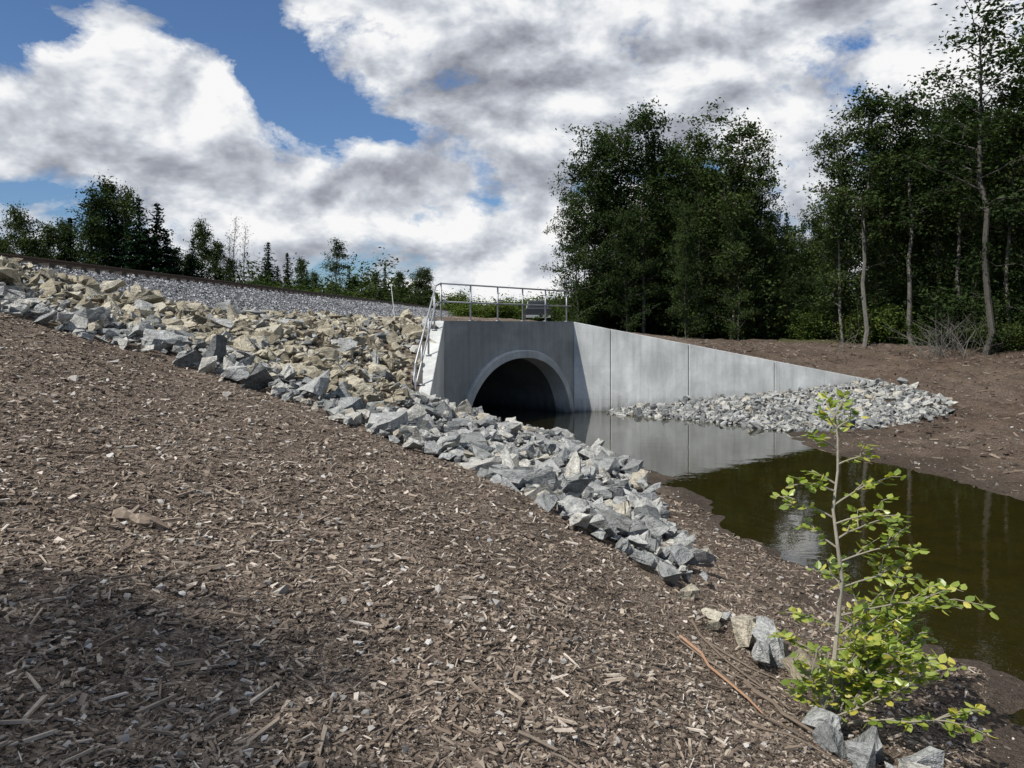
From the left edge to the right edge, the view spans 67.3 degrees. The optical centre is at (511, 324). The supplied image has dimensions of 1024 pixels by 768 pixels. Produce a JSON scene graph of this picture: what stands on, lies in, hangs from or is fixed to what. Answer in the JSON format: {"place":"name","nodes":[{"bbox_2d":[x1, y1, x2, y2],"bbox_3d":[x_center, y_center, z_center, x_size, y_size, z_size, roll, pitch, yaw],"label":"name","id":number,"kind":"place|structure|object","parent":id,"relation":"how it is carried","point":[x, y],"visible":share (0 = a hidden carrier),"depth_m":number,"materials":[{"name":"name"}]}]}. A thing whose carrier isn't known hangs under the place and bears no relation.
{"place":"outdoors","nodes":[
{"label":"outdoors","id":0,"kind":"place"},
{"bbox_2d":[0,264,1023,767],"bbox_3d":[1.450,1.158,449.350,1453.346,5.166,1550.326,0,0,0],"label":"ground","id":1,"kind":"structure","parent":0,"point":[1008,694],"depth_m":5.61,"materials":[{"name":"brown soil"}]},
{"bbox_2d":[0,198,56,257],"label":"deciduous tree","id":2,"kind":"object","parent":1,"relation":"on","point":[19,224],"visible":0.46,"depth_m":51.52,"materials":[{"name":"green plant"}]},
{"bbox_2d":[15,231,53,258],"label":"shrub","id":3,"kind":"object","parent":1,"relation":"on","point":[33,245],"visible":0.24,"depth_m":51.66,"materials":[{"name":"green plant"}]},
{"bbox_2d":[37,220,64,259],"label":"deciduous tree","id":4,"kind":"object","parent":1,"relation":"on","point":[52,237],"visible":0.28,"depth_m":55.85,"materials":[{"name":"green plant"}]},
{"bbox_2d":[47,213,84,262],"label":"deciduous tree","id":5,"kind":"object","parent":1,"relation":"on","point":[61,237],"visible":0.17,"depth_m":59.81,"materials":[{"name":"green plant"}]},
{"bbox_2d":[56,218,78,261],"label":"spruce tree","id":6,"kind":"object","parent":1,"relation":"on","point":[70,222],"visible":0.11,"depth_m":56.82,"materials":[{"name":"green plant"}]},
{"bbox_2d":[49,185,125,263],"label":"deciduous tree","id":7,"kind":"object","parent":1,"relation":"on","point":[93,202],"visible":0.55,"depth_m":55.91,"materials":[{"name":"green plant"}]},
{"bbox_2d":[67,209,117,265],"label":"deciduous tree","id":8,"kind":"object","parent":1,"relation":"on","point":[96,238],"visible":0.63,"depth_m":54.55,"materials":[{"name":"green plant"}]},
{"bbox_2d":[75,169,134,266],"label":"deciduous tree","id":9,"kind":"object","parent":1,"relation":"on","point":[110,187],"visible":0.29,"depth_m":57.80,"materials":[{"name":"green plant"}]},
{"bbox_2d":[103,210,129,266],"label":"spruce tree","id":10,"kind":"object","parent":1,"relation":"on","point":[116,230],"visible":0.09,"depth_m":56.88,"materials":[{"name":"green plant"}]},
{"bbox_2d":[101,181,170,272],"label":"deciduous tree","id":11,"kind":"object","parent":1,"relation":"on","point":[126,202],"visible":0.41,"depth_m":57.67,"materials":[{"name":"green plant"}]},
{"bbox_2d":[111,504,169,528],"bbox_3d":[-1.993,1.041,4.139,0.363,0.132,0.086,0,0,16],"label":"wood chunk","id":12,"kind":"object","parent":1,"relation":"on","point":[144,520],"visible":0.94,"depth_m":4.13,"materials":[{"name":"beige wood"}]},
{"bbox_2d":[112,198,171,273],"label":"spruce tree","id":13,"kind":"object","parent":1,"relation":"on","point":[129,262],"visible":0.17,"depth_m":55.75,"materials":[{"name":"green plant"}]},
{"bbox_2d":[133,203,190,273],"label":"spruce tree","id":14,"kind":"object","parent":1,"relation":"on","point":[157,266],"visible":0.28,"depth_m":56.94,"materials":[{"name":"green plant"}]},
{"bbox_2d":[180,238,203,277],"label":"spruce tree","id":15,"kind":"object","parent":1,"relation":"on","point":[191,263],"visible":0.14,"depth_m":61.94,"materials":[{"name":"green plant"}]},
{"bbox_2d":[176,217,226,278],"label":"deciduous tree","id":16,"kind":"object","parent":1,"relation":"on","point":[202,234],"visible":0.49,"depth_m":65.48,"materials":[{"name":"green plant"}]},
{"bbox_2d":[200,239,228,279],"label":"deciduous tree","id":17,"kind":"object","parent":1,"relation":"on","point":[214,262],"visible":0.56,"depth_m":65.69,"materials":[{"name":"green plant"}]},
{"bbox_2d":[0,253,449,310],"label":"railway track","id":18,"kind":"structure","parent":1,"relation":"on","point":[54,263],"depth_m":24.79,"materials":[{"name":"grey metal"}]},
{"bbox_2d":[5,262,446,316],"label":"ballast gravel","id":19,"kind":"structure","parent":1,"relation":"on","point":[379,305],"depth_m":28.51,"materials":[{"name":"grey gravel"}]},
{"bbox_2d":[259,242,280,286],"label":"spruce tree","id":20,"kind":"object","parent":1,"relation":"on","point":[269,265],"visible":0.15,"depth_m":71.93,"materials":[{"name":"green plant"}]},
{"bbox_2d":[234,252,322,291],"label":"shrub","id":21,"kind":"object","parent":1,"relation":"on","point":[247,262],"visible":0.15,"depth_m":60.01,"materials":[{"name":"green plant"}]},
{"bbox_2d":[292,256,313,291],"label":"deciduous tree","id":22,"kind":"object","parent":1,"relation":"on","point":[301,261],"visible":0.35,"depth_m":74.95,"materials":[{"name":"green plant"}]},
{"bbox_2d":[219,276,439,306],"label":"distant treeline","id":23,"kind":"object","parent":1,"relation":"on","point":[391,281],"depth_m":99.47,"materials":[{"name":"green plant"}]},
{"bbox_2d":[313,237,357,294],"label":"deciduous tree","id":24,"kind":"object","parent":1,"relation":"on","point":[337,253],"visible":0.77,"depth_m":74.65,"materials":[{"name":"green plant"}]},
{"bbox_2d":[0,255,716,583],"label":"riprap rocks","id":25,"kind":"object","parent":1,"relation":"on","point":[560,470],"visible":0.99,"depth_m":12.99,"materials":[{"name":"grey stone"}]},
{"bbox_2d":[308,247,417,303],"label":"shrub","id":26,"kind":"object","parent":1,"relation":"on","point":[368,284],"visible":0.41,"depth_m":70.86,"materials":[{"name":"green plant"}]},
{"bbox_2d":[392,270,413,303],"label":"deciduous tree","id":27,"kind":"object","parent":1,"relation":"on","point":[400,277],"visible":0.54,"depth_m":94.79,"materials":[{"name":"green plant"}]},
{"bbox_2d":[402,266,431,305],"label":"deciduous tree","id":28,"kind":"object","parent":1,"relation":"on","point":[416,285],"visible":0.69,"depth_m":94.66,"materials":[{"name":"green plant"}]},
{"bbox_2d":[410,267,438,306],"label":"deciduous tree","id":29,"kind":"object","parent":1,"relation":"on","point":[428,276],"visible":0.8,"depth_m":94.59,"materials":[{"name":"green plant"}]},
{"bbox_2d":[431,286,478,311],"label":"shrub","id":30,"kind":"object","parent":1,"relation":"on","point":[455,297],"visible":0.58,"depth_m":78.81,"materials":[{"name":"green plant"}]},
{"bbox_2d":[447,298,499,317],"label":"shrub","id":31,"kind":"object","parent":1,"relation":"on","point":[474,311],"visible":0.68,"depth_m":61.90,"materials":[{"name":"green plant"}]},
{"bbox_2d":[474,296,517,317],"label":"shrub","id":32,"kind":"object","parent":1,"relation":"on","point":[502,308],"visible":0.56,"depth_m":64.52,"materials":[{"name":"green plant"}]},
{"bbox_2d":[0,275,1023,767],"bbox_3d":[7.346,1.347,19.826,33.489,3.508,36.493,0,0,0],"label":"mulch chips","id":33,"kind":"object","parent":1,"relation":"on","point":[316,740],"visible":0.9,"depth_m":3.92,"materials":[{"name":"brown wood"}]},
{"bbox_2d":[494,285,561,320],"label":"shrub","id":34,"kind":"object","parent":1,"relation":"on","point":[518,307],"visible":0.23,"depth_m":63.88,"materials":[{"name":"green plant"}]},
{"bbox_2d":[212,483,845,767],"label":"fallen sticks","id":35,"kind":"object","parent":1,"relation":"on","point":[723,677],"visible":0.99,"depth_m":5.28,"materials":[{"name":"brown wood"}]},
{"bbox_2d":[524,300,551,320],"bbox_3d":[1.900,-0.922,57.945,1.940,1.775,5.310,0,0,0],"label":"parked truck","id":36,"kind":"object","parent":1,"relation":"on","point":[534,311],"visible":0.7,"depth_m":55.41,"materials":[{"name":"paint"}]},
{"bbox_2d":[540,182,620,322],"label":"deciduous tree","id":37,"kind":"object","parent":1,"relation":"on","point":[577,237],"visible":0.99,"depth_m":41.76,"materials":[{"name":"green plant"}]},
{"bbox_2d":[539,259,624,326],"bbox_3d":[4.423,-1.666,44.564,4.661,4.152,4.746,0,0,40],"label":"shrub","id":38,"kind":"object","parent":1,"relation":"on","point":[586,303],"visible":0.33,"depth_m":44.06,"materials":[{"name":"green plant"}]},
{"bbox_2d":[548,121,651,326],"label":"deciduous tree","id":39,"kind":"object","parent":1,"relation":"on","point":[598,196],"visible":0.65,"depth_m":43.58,"materials":[{"name":"green plant"}]},
{"bbox_2d":[574,292,635,329],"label":"shrub","id":40,"kind":"object","parent":1,"relation":"on","point":[611,320],"visible":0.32,"depth_m":44.91,"materials":[{"name":"green plant"}]},
{"bbox_2d":[577,254,667,329],"bbox_3d":[6.666,-1.828,47.136,6.208,4.697,6.097,0,0,23],"label":"shrub","id":41,"kind":"object","parent":1,"relation":"on","point":[655,273],"visible":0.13,"depth_m":45.64,"materials":[{"name":"green plant"}]},
{"bbox_2d":[556,103,705,330],"bbox_3d":[6.812,-5.953,45.665,8.288,13.366,7.025,0,0,33],"label":"deciduous tree","id":42,"kind":"object","parent":1,"relation":"on","point":[630,155],"visible":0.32,"depth_m":45.16,"materials":[{"name":"green plant"}]},
{"bbox_2d":[596,201,666,331],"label":"deciduous tree","id":43,"kind":"object","parent":1,"relation":"on","point":[630,266],"visible":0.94,"depth_m":41.76,"materials":[{"name":"green plant"}]},
{"bbox_2d":[419,321,869,411],"bbox_3d":[-2.924,1.795,32.727,20.020,3.810,27.635,0,0,-42],"label":"concrete culvert","id":44,"kind":"object","parent":1,"relation":"on","point":[566,366],"visible":0.45,"depth_m":27.64,"materials":[{"name":"grey concrete"}]},
{"bbox_2d":[413,282,571,392],"bbox_3d":[-0.895,0.377,22.702,1.937,3.185,11.614,0,0,22],"label":"metal railing","id":45,"kind":"object","parent":44,"relation":"on","point":[428,323],"visible":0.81,"depth_m":22.16,"materials":[{"name":"metal"}]},
{"bbox_2d":[584,96,714,333],"bbox_3d":[8.494,-6.318,44.780,8.540,14.466,7.536,0,0,-17],"label":"deciduous tree","id":46,"kind":"object","parent":1,"relation":"on","point":[642,126],"visible":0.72,"depth_m":44.04,"materials":[{"name":"green plant"}]},
{"bbox_2d":[617,269,689,333],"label":"shrub","id":47,"kind":"object","parent":1,"relation":"on","point":[660,314],"visible":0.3,"depth_m":46.02,"materials":[{"name":"green plant"}]},
{"bbox_2d":[620,133,726,333],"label":"deciduous tree","id":48,"kind":"object","parent":1,"relation":"on","point":[676,199],"visible":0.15,"depth_m":47.69,"materials":[{"name":"green plant"}]},
{"bbox_2d":[640,281,730,338],"bbox_3d":[10.704,-0.835,45.018,7.267,3.651,6.002,0,0,-14],"label":"shrub","id":49,"kind":"object","parent":1,"relation":"on","point":[672,326],"visible":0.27,"depth_m":44.10,"materials":[{"name":"green plant"}]},
{"bbox_2d":[656,191,720,337],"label":"deciduous tree","id":50,"kind":"object","parent":1,"relation":"on","point":[684,235],"visible":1,"depth_m":40.78,"materials":[{"name":"green plant"}]},
{"bbox_2d":[644,113,762,338],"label":"deciduous tree","id":51,"kind":"object","parent":1,"relation":"on","point":[700,146],"visible":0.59,"depth_m":43.62,"materials":[{"name":"green plant"}]},
{"bbox_2d":[679,166,768,308],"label":"deciduous tree","id":52,"kind":"object","parent":1,"relation":"on","point":[715,220],"visible":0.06,"depth_m":50.34,"materials":[{"name":"green plant"}]},
{"bbox_2d":[652,97,804,338],"bbox_3d":[11.815,-5.630,42.848,7.704,13.444,8.731,0,0,-43],"label":"deciduous tree","id":53,"kind":"object","parent":1,"relation":"on","point":[749,132],"visible":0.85,"depth_m":41.80,"materials":[{"name":"green plant"}]},
{"bbox_2d":[697,195,765,340],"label":"deciduous tree","id":54,"kind":"object","parent":1,"relation":"on","point":[740,241],"visible":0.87,"depth_m":40.92,"materials":[{"name":"green plant"}]},
{"bbox_2d":[692,288,783,339],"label":"shrub","id":55,"kind":"object","parent":1,"relation":"on","point":[714,322],"visible":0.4,"depth_m":42.06,"materials":[{"name":"green plant"}]},
{"bbox_2d":[707,144,787,337],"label":"deciduous tree","id":56,"kind":"object","parent":1,"relation":"on","point":[767,225],"visible":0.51,"depth_m":42.64,"materials":[{"name":"green plant"}]},
{"bbox_2d":[692,242,818,338],"bbox_3d":[13.995,-1.773,43.662,6.893,5.409,6.769,0,0,38],"label":"shrub","id":57,"kind":"object","parent":1,"relation":"on","point":[772,284],"visible":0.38,"depth_m":41.96,"materials":[{"name":"green plant"}]},
{"bbox_2d":[755,201,793,303],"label":"deciduous tree","id":58,"kind":"object","parent":1,"relation":"on","point":[781,240],"visible":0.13,"depth_m":45.50,"materials":[{"name":"green plant"}]},
{"bbox_2d":[741,295,816,339],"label":"shrub","id":59,"kind":"object","parent":1,"relation":"on","point":[778,336],"visible":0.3,"depth_m":42.41,"materials":[{"name":"green plant"}]},
{"bbox_2d":[607,377,957,431],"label":"riprap rocks","id":60,"kind":"object","parent":1,"relation":"on","point":[722,409],"visible":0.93,"depth_m":25.27,"materials":[{"name":"grey stone"}]},
{"bbox_2d":[747,279,817,338],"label":"shrub","id":61,"kind":"object","parent":1,"relation":"on","point":[787,310],"visible":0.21,"depth_m":42.17,"materials":[{"name":"green plant"}]},
{"bbox_2d":[762,234,805,298],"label":"deciduous tree","id":62,"kind":"object","parent":1,"relation":"on","point":[789,248],"visible":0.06,"depth_m":49.87,"materials":[{"name":"green plant"}]},
{"bbox_2d":[764,249,811,338],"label":"deciduous tree","id":63,"kind":"object","parent":1,"relation":"on","point":[791,281],"visible":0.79,"depth_m":41.90,"materials":[{"name":"green plant"}]},
{"bbox_2d":[656,561,944,767],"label":"toe rocks","id":64,"kind":"object","parent":1,"relation":"on","point":[864,749],"visible":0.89,"depth_m":5.93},
{"bbox_2d":[778,308,838,339],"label":"shrub","id":65,"kind":"object","parent":1,"relation":"on","point":[811,331],"visible":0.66,"depth_m":40.92,"materials":[{"name":"green plant"}]},
{"bbox_2d":[791,234,827,296],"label":"deciduous tree","id":66,"kind":"object","parent":1,"relation":"on","point":[810,265],"visible":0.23,"depth_m":49.77,"materials":[{"name":"green plant"}]},
{"bbox_2d":[780,255,860,331],"bbox_3d":[17.696,-1.508,42.683,5.665,4.915,5.563,0,0,32],"label":"shrub","id":67,"kind":"object","parent":1,"relation":"on","point":[816,305],"visible":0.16,"depth_m":42.33,"materials":[{"name":"green plant"}]},
{"bbox_2d":[789,209,852,302],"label":"deciduous tree","id":68,"kind":"object","parent":1,"relation":"on","point":[814,229],"visible":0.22,"depth_m":49.71,"materials":[{"name":"green plant"}]},
{"bbox_2d":[791,229,860,338],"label":"deciduous tree","id":69,"kind":"object","parent":1,"relation":"on","point":[834,308],"visible":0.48,"depth_m":40.01,"materials":[{"name":"green plant"}]},
{"bbox_2d":[812,285,883,340],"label":"shrub","id":70,"kind":"object","parent":1,"relation":"on","point":[845,304],"visible":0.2,"depth_m":38.69,"materials":[{"name":"green plant"}]},
{"bbox_2d":[781,116,916,342],"bbox_3d":[16.401,-4.645,37.389,5.491,11.712,6.223,0,0,-39],"label":"deciduous tree","id":71,"kind":"object","parent":1,"relation":"on","point":[830,170],"visible":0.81,"depth_m":37.59,"materials":[{"name":"green plant"}]},
{"bbox_2d":[800,176,899,299],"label":"deciduous tree","id":72,"kind":"object","parent":1,"relation":"on","point":[824,202],"visible":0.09,"depth_m":49.78,"materials":[{"name":"green plant"}]},
{"bbox_2d":[820,303,898,343],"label":"shrub","id":73,"kind":"object","parent":1,"relation":"on","point":[857,326],"visible":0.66,"depth_m":37.50,"materials":[{"name":"green plant"}]},
{"bbox_2d":[807,254,930,338],"bbox_3d":[18.729,-1.277,39.612,6.550,4.473,6.670,0,0,7],"label":"shrub","id":74,"kind":"object","parent":1,"relation":"on","point":[883,287],"visible":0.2,"depth_m":38.48,"materials":[{"name":"green plant"}]},
{"bbox_2d":[842,200,905,340],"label":"deciduous tree","id":75,"kind":"object","parent":1,"relation":"on","point":[878,295],"visible":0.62,"depth_m":37.67,"materials":[{"name":"green plant"}]},
{"bbox_2d":[816,161,935,306],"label":"deciduous tree","id":76,"kind":"object","parent":1,"relation":"on","point":[871,242],"visible":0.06,"depth_m":45.84,"materials":[{"name":"green plant"}]},
{"bbox_2d":[797,80,962,346],"bbox_3d":[16.884,-4.971,36.279,6.347,12.683,5.866,0,0,-16],"label":"deciduous tree","id":77,"kind":"object","parent":1,"relation":"on","point":[872,140],"visible":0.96,"depth_m":35.66,"materials":[{"name":"green plant"}]},
{"bbox_2d":[767,389,998,742],"bbox_3d":[2.442,1.560,5.148,1.427,2.244,0.845,0,0,16],"label":"alder sapling","id":78,"kind":"object","parent":1,"relation":"on","point":[874,656],"visible":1,"depth_m":5.15,"materials":[{"name":"green plant"}]},
{"bbox_2d":[826,107,947,342],"bbox_3d":[18.373,-4.896,37.713,5.548,12.127,4.696,0,0,22],"label":"deciduous tree","id":79,"kind":"object","parent":1,"relation":"on","point":[889,206],"visible":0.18,"depth_m":37.89,"materials":[{"name":"green plant"}]},
{"bbox_2d":[867,288,925,344],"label":"shrub","id":80,"kind":"object","parent":1,"relation":"on","point":[891,317],"visible":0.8,"depth_m":36.76,"materials":[{"name":"green plant"}]},
{"bbox_2d":[845,86,964,345],"bbox_3d":[18.288,-4.934,36.126,5.979,12.492,5.526,0,0,31],"label":"deciduous tree","id":81,"kind":"object","parent":1,"relation":"on","point":[908,111],"visible":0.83,"depth_m":35.89,"materials":[{"name":"green plant"}]},
{"bbox_2d":[816,306,1013,364],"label":"dead branches","id":82,"kind":"object","parent":1,"relation":"on","point":[942,342],"visible":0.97,"depth_m":32.12,"materials":[{"name":"grey wood"}]},
{"bbox_2d":[884,193,952,322],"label":"tree","id":83,"kind":"object","parent":1,"relation":"on","point":[918,264],"visible":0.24,"depth_m":37.78,"materials":[{"name":"green plant"}]},
{"bbox_2d":[902,308,939,345],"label":"shrub","id":84,"kind":"object","parent":1,"relation":"on","point":[920,324],"visible":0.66,"depth_m":35.78,"materials":[{"name":"green plant"}]},
{"bbox_2d":[859,117,1000,300],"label":"deciduous tree","id":85,"kind":"object","parent":1,"relation":"on","point":[921,220],"visible":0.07,"depth_m":45.33,"materials":[{"name":"green plant"}]},
{"bbox_2d":[881,274,1002,346],"bbox_3d":[20.329,-0.567,36.018,5.023,3.443,6.082,0,0,-17],"label":"shrub","id":86,"kind":"object","parent":1,"relation":"on","point":[926,304],"visible":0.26,"depth_m":35.51,"materials":[{"name":"green plant"}]},
{"bbox_2d":[880,87,1023,297],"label":"deciduous tree","id":87,"kind":"object","parent":1,"relation":"on","point":[938,273],"visible":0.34,"depth_m":37.34,"materials":[{"name":"green plant"}]},
{"bbox_2d":[900,249,1014,348],"bbox_3d":[20.416,-1.124,34.837,4.870,4.732,4.783,0,0,-3],"label":"shrub","id":88,"kind":"object","parent":1,"relation":"on","point":[949,308],"visible":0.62,"depth_m":34.47,"materials":[{"name":"green plant"}]},
{"bbox_2d":[924,203,991,308],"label":"tree","id":89,"kind":"object","parent":1,"relation":"on","point":[951,240],"visible":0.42,"depth_m":36.77,"materials":[{"name":"green plant"}]},
{"bbox_2d":[901,84,1015,299],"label":"deciduous tree","id":90,"kind":"object","parent":1,"relation":"on","point":[954,139],"visible":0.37,"depth_m":35.98,"materials":[{"name":"green plant"}]},
{"bbox_2d":[895,0,1023,354],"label":"deciduous tree","id":91,"kind":"object","parent":1,"relation":"on","point":[964,131],"visible":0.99,"depth_m":31.73,"materials":[{"name":"green plant"}]},
{"bbox_2d":[906,96,1016,289],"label":"deciduous tree","id":92,"kind":"object","parent":1,"relation":"on","point":[983,145],"visible":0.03,"depth_m":45.34,"materials":[{"name":"green plant"}]},
{"bbox_2d":[911,106,1023,288],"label":"deciduous tree","id":93,"kind":"object","parent":1,"relation":"on","point":[983,206],"visible":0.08,"depth_m":43.99,"materials":[{"name":"green plant"}]},
{"bbox_2d":[920,297,1023,347],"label":"shrub","id":94,"kind":"object","parent":1,"relation":"on","point":[974,324],"visible":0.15,"depth_m":33.84,"materials":[{"name":"green plant"}]},
{"bbox_2d":[942,77,1023,328],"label":"deciduous tree","id":95,"kind":"object","parent":1,"relation":"on","point":[1007,202],"visible":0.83,"depth_m":31.65,"materials":[{"name":"green plant"}]},
{"bbox_2d":[943,14,1023,289],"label":"deciduous tree","id":96,"kind":"object","parent":1,"relation":"on","point":[954,180],"visible":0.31,"depth_m":34.29,"materials":[{"name":"green plant"}]},
{"bbox_2d":[945,70,1023,347],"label":"deciduous tree","id":97,"kind":"object","parent":1,"relation":"on","point":[1003,98],"visible":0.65,"depth_m":33.07,"materials":[{"name":"green plant"}]},
{"bbox_2d":[949,54,1023,249],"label":"deciduous tree","id":98,"kind":"object","parent":1,"relation":"on","point":[973,166],"visible":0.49,"depth_m":33.04,"materials":[{"name":"green plant"}]},
{"bbox_2d":[959,291,1023,352],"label":"shrub","id":99,"kind":"object","parent":1,"relation":"on","point":[996,339],"visible":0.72,"depth_m":32.17,"materials":[{"name":"green plant"}]},
{"bbox_2d":[966,189,1023,305],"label":"tree","id":100,"kind":"object","parent":1,"relation":"on","point":[999,269],"visible":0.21,"depth_m":35.83,"materials":[{"name":"green plant"}]},
{"bbox_2d":[968,311,1023,351],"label":"shrub","id":101,"kind":"object","parent":1,"relation":"on","point":[1016,338],"visible":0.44,"depth_m":32.48,"materials":[{"name":"green plant"}]},
{"bbox_2d":[977,238,1023,322],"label":"shrub","id":102,"kind":"object","parent":1,"relation":"on","point":[1010,290],"visible":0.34,"depth_m":33.30,"materials":[{"name":"green plant"}]},
{"bbox_2d":[0,0,1023,308],"label":"sky","id":103,"kind":"structure","parent":0,"point":[423,132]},
{"bbox_2d":[472,404,1023,725],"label":"stream water","id":104,"kind":"structure","parent":0,"point":[971,537],"depth_m":12.76,"materials":[{"name":"brown liquid"}]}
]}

